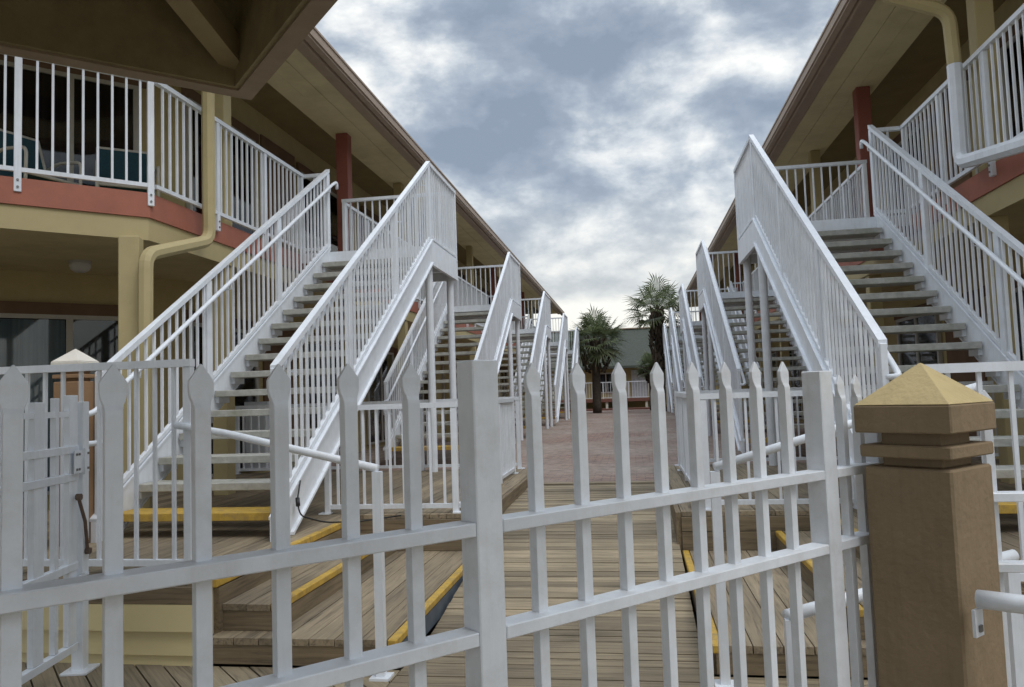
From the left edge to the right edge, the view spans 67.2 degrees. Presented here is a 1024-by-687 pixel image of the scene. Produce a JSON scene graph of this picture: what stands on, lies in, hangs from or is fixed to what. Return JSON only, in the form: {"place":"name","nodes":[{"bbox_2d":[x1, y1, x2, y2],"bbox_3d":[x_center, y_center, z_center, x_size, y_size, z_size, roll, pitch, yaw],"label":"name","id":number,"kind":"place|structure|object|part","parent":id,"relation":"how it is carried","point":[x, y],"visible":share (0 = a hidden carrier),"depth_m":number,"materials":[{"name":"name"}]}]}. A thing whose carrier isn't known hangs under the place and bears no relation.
{"place":"outdoors","nodes":[
{"label":"outdoors","id":0,"kind":"place"},
{"bbox_2d":[22,468,527,667],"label":"deck","id":1,"kind":"structure","parent":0,"point":[157,626],"depth_m":5.44,"materials":[{"name":"yellow paint"}]},
{"bbox_2d":[51,349,98,545],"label":"pillar","id":2,"kind":"structure","parent":1,"relation":"on","point":[75,356],"depth_m":5.56,"materials":[{"name":"paint"}]},
{"bbox_2d":[0,359,194,565],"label":"deck railing","id":3,"kind":"object","parent":1,"relation":"on","point":[188,365],"visible":0.56,"depth_m":4.51,"materials":[{"name":"white paint"}]},
{"bbox_2d":[89,161,458,542],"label":"staircase","id":4,"kind":"structure","parent":1,"relation":"on","point":[407,271],"depth_m":7.52,"materials":[{"name":"white metal"}]},
{"bbox_2d":[295,480,400,522],"bbox_3d":[-1.259,1.202,5.928,0.113,0.377,0.956,-5,-5,41],"label":"power cord","id":5,"kind":"object","parent":4,"relation":"attached to","point":[297,499],"visible":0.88,"depth_m":5.65,"materials":[{"name":"black rubber"}]},
{"bbox_2d":[235,397,524,473],"bbox_3d":[-1.839,1.237,10.252,4.030,0.930,0.090,-3,-4,9],"label":"deck railing","id":6,"kind":"object","parent":1,"relation":"on","point":[423,465],"visible":0.38,"depth_m":10.22,"materials":[{"name":"white metal"}]},
{"bbox_2d":[319,398,518,514],"bbox_3d":[-0.792,1.058,7.964,1.250,0.915,3.100,-3,-4,9],"label":"deck railing","id":7,"kind":"object","parent":1,"relation":"on","point":[507,437],"visible":0.5,"depth_m":6.49,"materials":[{"name":"white paint"}]},
{"bbox_2d":[26,664,867,685],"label":"walkway bed","id":8,"kind":"object","parent":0,"point":[401,668],"depth_m":4.21,"materials":[{"name":"brown wood"}]},
{"bbox_2d":[22,662,399,686],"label":"boardwalk","id":9,"kind":"structure","parent":8,"relation":"on","point":[136,675],"depth_m":4.00,"materials":[{"name":"brown wood"}]},
{"bbox_2d":[0,395,99,684],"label":"gate","id":10,"kind":"structure","parent":9,"relation":"on","point":[74,479],"depth_m":3.94,"materials":[{"name":"white metal"}]},
{"bbox_2d":[173,421,393,681],"bbox_3d":[-1.273,1.065,4.161,1.409,1.310,0.121,-3,-4,22],"label":"handrail","id":11,"kind":"object","parent":9,"relation":"on","point":[379,563],"visible":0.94,"depth_m":3.91,"materials":[{"name":"white metal"}]},
{"bbox_2d":[213,528,462,665],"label":"wooden steps","id":12,"kind":"structure","parent":9,"relation":"on","point":[242,611],"depth_m":4.46,"materials":[{"name":"yellow paint"}]},
{"bbox_2d":[714,677,867,686],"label":"boardwalk","id":13,"kind":"structure","parent":8,"relation":"on","point":[758,682],"depth_m":3.63,"materials":[{"name":"brown wood"}]},
{"bbox_2d":[0,360,507,686],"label":"picket fence","id":14,"kind":"object","parent":13,"relation":"on","point":[479,638],"visible":1,"depth_m":1.28,"materials":[{"name":"white paint"}]},
{"bbox_2d":[502,362,850,686],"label":"picket fence","id":15,"kind":"object","parent":13,"relation":"on","point":[822,550],"visible":0.98,"depth_m":1.87,"materials":[{"name":"white paint"}]},
{"bbox_2d":[710,383,976,686],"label":"handrail","id":16,"kind":"object","parent":13,"relation":"on","point":[724,680],"visible":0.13,"depth_m":3.64,"materials":[{"name":"white metal"}]},
{"bbox_2d":[834,375,882,686],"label":"picket fence","id":17,"kind":"object","parent":13,"relation":"on","point":[851,538],"visible":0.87,"depth_m":2.27,"materials":[{"name":"white metal"}]},
{"bbox_2d":[782,549,1023,686],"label":"handrail","id":18,"kind":"object","parent":13,"relation":"on","point":[1015,621],"visible":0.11,"depth_m":3.08,"materials":[{"name":"white metal"}]},
{"bbox_2d":[853,363,1007,686],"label":"pillar","id":19,"kind":"structure","parent":13,"relation":"on","point":[932,531],"depth_m":2.08,"materials":[{"name":"brown paint"}]},
{"bbox_2d":[971,589,1023,637],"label":"handrail","id":20,"kind":"object","parent":19,"relation":"attached to","point":[1000,601],"visible":1,"depth_m":1.92,"materials":[{"name":"white metal"}]},
{"bbox_2d":[981,390,1023,686],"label":"picket fence","id":21,"kind":"object","parent":13,"relation":"on","point":[1011,566],"visible":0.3,"depth_m":2.28,"materials":[{"name":"white metal"}]},
{"bbox_2d":[387,483,699,686],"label":"walkway","id":22,"kind":"structure","parent":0,"point":[564,640],"depth_m":4.84,"materials":[{"name":"brown wood"}]},
{"bbox_2d":[426,594,697,635],"bbox_3d":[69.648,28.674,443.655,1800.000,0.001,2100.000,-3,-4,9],"label":"ground","id":23,"kind":"structure","parent":0,"point":[434,626],"depth_m":5.75,"materials":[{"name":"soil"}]},
{"bbox_2d":[527,326,718,411],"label":"shingled building","id":24,"kind":"structure","parent":23,"relation":"on","point":[637,344],"depth_m":45.72,"materials":[{"name":"grey grey shingle"},{"name":"yellow siding"},{"name":"brown metal"}]},
{"bbox_2d":[552,381,649,398],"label":"porch railing","id":25,"kind":"object","parent":24,"relation":"on","point":[610,389],"visible":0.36,"depth_m":44.05,"materials":[{"name":"white paint"}]},
{"bbox_2d":[600,372,612,392],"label":"window","id":26,"kind":"structure","parent":24,"relation":"in","point":[604,377],"depth_m":45.80,"materials":[{"name":"grey glass"}]},
{"bbox_2d":[631,370,647,397],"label":"door","id":27,"kind":"structure","parent":24,"relation":"in","point":[636,391],"depth_m":45.46,"materials":[{"name":"paint"}]},
{"bbox_2d":[315,0,838,330],"label":"sky","id":28,"kind":"structure","parent":0,"point":[601,141],"materials":[{"name":"grey"}]},
{"bbox_2d":[266,408,981,483],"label":"paving","id":29,"kind":"structure","parent":0,"point":[557,452],"depth_m":14.41,"materials":[{"name":"brick"}]},
{"bbox_2d":[244,401,269,467],"bbox_3d":[-3.638,1.338,11.232,0.360,0.981,0.412,-3,-4,9],"label":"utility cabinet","id":30,"kind":"object","parent":29,"relation":"on","point":[254,427],"visible":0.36,"depth_m":11.04,"materials":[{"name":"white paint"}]},
{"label":"door","id":31,"kind":"part","parent":30,"relation":"part of","materials":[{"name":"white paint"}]},
{"bbox_2d":[0,27,564,515],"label":"motel building","id":32,"kind":"structure","parent":29,"relation":"on","point":[234,173],"depth_m":9.15,"materials":[{"name":"beige paint"}]},
{"bbox_2d":[0,129,81,184],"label":"patio chair","id":33,"kind":"object","parent":32,"relation":"on","point":[28,150],"visible":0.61,"depth_m":7.97,"materials":[{"name":"teal fabric"}]},
{"bbox_2d":[0,313,117,496],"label":"sliding door","id":34,"kind":"structure","parent":32,"relation":"in","point":[25,339],"depth_m":8.86,"materials":[{"name":"grey metal"}]},
{"bbox_2d":[0,60,138,186],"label":"sliding door","id":35,"kind":"structure","parent":32,"relation":"in","point":[28,72],"depth_m":9.16,"materials":[{"name":"black glass"}]},
{"bbox_2d":[68,259,91,272],"bbox_3d":[-4.676,-0.829,8.338,0.216,0.125,0.216,-3,-4,9],"label":"ceiling lamp","id":36,"kind":"object","parent":32,"relation":"attached to","point":[79,266],"visible":1,"depth_m":8.27,"materials":[{"name":"white glass"}]},
{"bbox_2d":[94,146,159,196],"bbox_3d":[-4.190,-1.731,8.377,0.613,0.971,0.689,0,-4,-29],"label":"patio chair","id":37,"kind":"object","parent":32,"relation":"on","point":[119,163],"visible":0.36,"depth_m":8.57,"materials":[{"name":"teal fabric"}]},
{"bbox_2d":[0,0,337,99],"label":"canopy","id":38,"kind":"object","parent":32,"relation":"attached to","point":[243,49],"visible":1,"depth_m":3.82,"materials":[{"name":"beige paint"}]},
{"bbox_2d":[186,98,255,234],"bbox_3d":[-4.055,-2.123,10.855,0.054,2.060,1.800,-3,-4,9],"label":"sliding door","id":39,"kind":"structure","parent":32,"relation":"in","point":[189,206],"depth_m":11.14,"materials":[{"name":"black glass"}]},
{"bbox_2d":[187,322,258,477],"bbox_3d":[-3.956,0.784,10.662,0.054,2.030,1.800,-3,-4,9],"label":"sliding door","id":40,"kind":"structure","parent":32,"relation":"in","point":[249,383],"depth_m":10.99,"materials":[{"name":"black glass"}]},
{"bbox_2d":[260,134,298,444],"bbox_3d":[-3.760,-0.670,12.495,0.029,5.160,1.200,-3,-4,9],"label":"door","id":41,"kind":"structure","parent":32,"relation":"in","point":[267,144],"depth_m":12.54,"materials":[{"name":"brown wood"}]},
{"bbox_2d":[301,172,337,253],"bbox_3d":[-3.521,-1.916,14.257,0.054,2.060,1.800,-3,-4,9],"label":"sliding door","id":42,"kind":"structure","parent":32,"relation":"in","point":[333,197],"depth_m":14.26,"materials":[{"name":"black glass"}]},
{"bbox_2d":[302,343,340,450],"bbox_3d":[-3.422,0.991,14.065,0.054,2.030,1.800,-3,-4,9],"label":"sliding door","id":43,"kind":"structure","parent":32,"relation":"in","point":[309,345],"depth_m":13.73,"materials":[{"name":"grey glass"}]},
{"bbox_2d":[363,213,391,290],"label":"sliding door","id":44,"kind":"structure","parent":32,"relation":"in","point":[363,213],"depth_m":17.01,"materials":[{"name":"grey metal"}]},
{"bbox_2d":[366,352,393,444],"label":"sliding door","id":45,"kind":"structure","parent":32,"relation":"in","point":[376,391],"depth_m":17.10,"materials":[{"name":"black glass"}]},
{"bbox_2d":[394,348,409,412],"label":"door","id":46,"kind":"structure","parent":32,"relation":"in","point":[396,350],"depth_m":18.44,"materials":[{"name":"brown wood"}]},
{"bbox_2d":[414,357,427,432],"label":"sliding door","id":47,"kind":"structure","parent":32,"relation":"in","point":[425,386],"depth_m":20.75,"materials":[{"name":"black glass"}]},
{"bbox_2d":[442,364,457,428],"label":"sliding door","id":48,"kind":"structure","parent":32,"relation":"in","point":[443,375],"depth_m":22.94,"materials":[{"name":"grey metal"}]},
{"bbox_2d":[455,270,463,360],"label":"door","id":49,"kind":"structure","parent":32,"relation":"in","point":[459,272],"depth_m":25.84,"materials":[{"name":"brown wood"}]},
{"bbox_2d":[500,372,507,396],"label":"sliding door","id":50,"kind":"structure","parent":32,"relation":"in","point":[503,387],"depth_m":33.70,"materials":[{"name":"grey metal"}]},
{"bbox_2d":[383,252,522,459],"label":"staircase","id":51,"kind":"structure","parent":29,"relation":"on","point":[500,313],"depth_m":15.18,"materials":[{"name":"white paint"}]},
{"bbox_2d":[498,291,552,428],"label":"staircase","id":52,"kind":"structure","parent":29,"relation":"on","point":[539,336],"depth_m":22.77,"materials":[{"name":"white metal"}]},
{"bbox_2d":[514,313,569,423],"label":"staircase","id":53,"kind":"structure","parent":29,"relation":"on","point":[560,347],"depth_m":28.33,"materials":[{"name":"white metal"}]},
{"bbox_2d":[540,327,579,413],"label":"staircase","id":54,"kind":"structure","parent":29,"relation":"on","point":[574,353],"depth_m":35.08,"materials":[{"name":"white metal"}]},
{"bbox_2d":[568,304,627,412],"bbox_3d":[4.184,0.733,38.400,3.706,5.520,3.684,-3,-4,9],"label":"palm tree","id":55,"kind":"object","parent":29,"relation":"on","point":[595,350],"visible":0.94,"depth_m":38.11,"materials":[{"name":"green plant"}]},
{"bbox_2d":[544,481,654,484],"bbox_3d":[0.980,1.738,8.950,2.660,0.247,0.157,-3,-4,9],"label":"paving border","id":56,"kind":"object","parent":29,"relation":"on","point":[572,483],"visible":0.07,"depth_m":8.93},
{"bbox_2d":[634,351,665,409],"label":"palm tree","id":57,"kind":"object","parent":29,"relation":"on","point":[647,368],"visible":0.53,"depth_m":40.37,"materials":[{"name":"green plant"}]},
{"bbox_2d":[622,273,693,410],"bbox_3d":[7.099,-0.138,37.841,4.074,6.985,3.784,0,-4,-27],"label":"palm tree","id":58,"kind":"object","parent":29,"relation":"on","point":[657,317],"visible":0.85,"depth_m":37.41,"materials":[{"name":"green plant"}]},
{"bbox_2d":[662,323,704,412],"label":"staircase","id":59,"kind":"structure","parent":29,"relation":"on","point":[667,349],"depth_m":34.04,"materials":[{"name":"white paint"}]},
{"bbox_2d":[669,308,719,415],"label":"staircase","id":60,"kind":"structure","parent":29,"relation":"on","point":[676,341],"depth_m":27.72,"materials":[{"name":"white paint"}]},
{"bbox_2d":[678,281,765,424],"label":"staircase","id":61,"kind":"structure","parent":29,"relation":"on","point":[690,329],"depth_m":20.95,"materials":[{"name":"white paint"}]},
{"bbox_2d":[695,240,836,451],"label":"staircase","id":62,"kind":"structure","parent":29,"relation":"on","point":[715,304],"depth_m":14.41,"materials":[{"name":"white paint"}]},
{"bbox_2d":[678,0,1023,483],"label":"motel building","id":63,"kind":"structure","parent":29,"relation":"on","point":[936,87],"depth_m":10.03,"materials":[{"name":"beige paint"}]},
{"bbox_2d":[771,352,777,387],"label":"sliding door","id":64,"kind":"structure","parent":63,"relation":"in","point":[774,363],"depth_m":25.19,"materials":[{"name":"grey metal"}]},
{"bbox_2d":[789,351,803,418],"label":"sliding door","id":65,"kind":"structure","parent":63,"relation":"in","point":[794,373],"depth_m":22.02,"materials":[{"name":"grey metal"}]},
{"bbox_2d":[825,196,848,385],"bbox_3d":[7.369,-0.718,17.496,0.029,5.160,1.200,-3,-4,9],"label":"door","id":66,"kind":"structure","parent":63,"relation":"in","point":[835,196],"depth_m":17.11,"materials":[{"name":"brown wood"}]},
{"bbox_2d":[838,185,858,217],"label":"sliding door","id":67,"kind":"structure","parent":63,"relation":"in","point":[854,185],"depth_m":15.80,"materials":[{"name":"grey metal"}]},
{"bbox_2d":[849,335,871,399],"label":"sliding door","id":68,"kind":"structure","parent":63,"relation":"in","point":[867,335],"depth_m":15.49,"materials":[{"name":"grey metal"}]},
{"bbox_2d":[886,121,931,215],"bbox_3d":[6.536,-2.360,12.707,0.054,2.060,1.800,-3,-4,9],"label":"sliding door","id":69,"kind":"structure","parent":63,"relation":"in","point":[900,143],"depth_m":12.58,"materials":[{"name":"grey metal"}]},
{"bbox_2d":[896,315,943,374],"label":"sliding door","id":70,"kind":"structure","parent":63,"relation":"in","point":[932,357],"depth_m":12.47,"materials":[{"name":"grey glass"}]},
{"bbox_2d":[929,88,987,435],"bbox_3d":[6.340,-1.117,10.938,0.029,5.160,1.200,-3,-4,9],"label":"door","id":71,"kind":"structure","parent":63,"relation":"in","point":[957,356],"depth_m":11.01,"materials":[{"name":"brown wood"}]},
{"bbox_2d":[969,29,1023,174],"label":"sliding door","id":72,"kind":"structure","parent":63,"relation":"in","point":[1021,30],"depth_m":9.18,"materials":[{"name":"grey metal"}]},
{"bbox_2d":[985,286,1023,452],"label":"sliding door","id":73,"kind":"structure","parent":63,"relation":"in","point":[1016,289],"depth_m":9.27,"materials":[{"name":"grey metal"}]},
{"bbox_2d":[668,459,1023,618],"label":"deck","id":74,"kind":"structure","parent":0,"point":[681,513],"depth_m":5.96,"materials":[{"name":"rough timber"},{"name":"yellow paint"}]},
{"bbox_2d":[675,390,856,510],"bbox_3d":[2.309,0.920,7.487,1.250,0.915,3.100,-3,-4,9],"label":"deck railing","id":75,"kind":"object","parent":74,"relation":"on","point":[682,432],"visible":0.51,"depth_m":6.06,"materials":[{"name":"white paint"}]},
{"bbox_2d":[682,531,867,677],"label":"wooden steps","id":76,"kind":"structure","parent":74,"relation":"attached to","point":[753,625],"depth_m":4.25,"materials":[{"name":"yellow paint"}]},
{"bbox_2d":[674,381,998,465],"bbox_3d":[4.006,0.979,9.351,4.030,0.930,0.090,-3,-4,9],"label":"deck railing","id":77,"kind":"object","parent":74,"relation":"on","point":[800,388],"visible":0.11,"depth_m":9.51,"materials":[{"name":"white paint"}]},
{"bbox_2d":[733,125,1023,513],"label":"staircase","id":78,"kind":"structure","parent":74,"relation":"on","point":[783,241],"depth_m":7.22,"materials":[{"name":"white metal"}]},
{"bbox_2d":[914,361,1023,580],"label":"deck railing","id":79,"kind":"object","parent":74,"relation":"on","point":[1009,367],"visible":0.19,"depth_m":3.57,"materials":[{"name":"white paint"}]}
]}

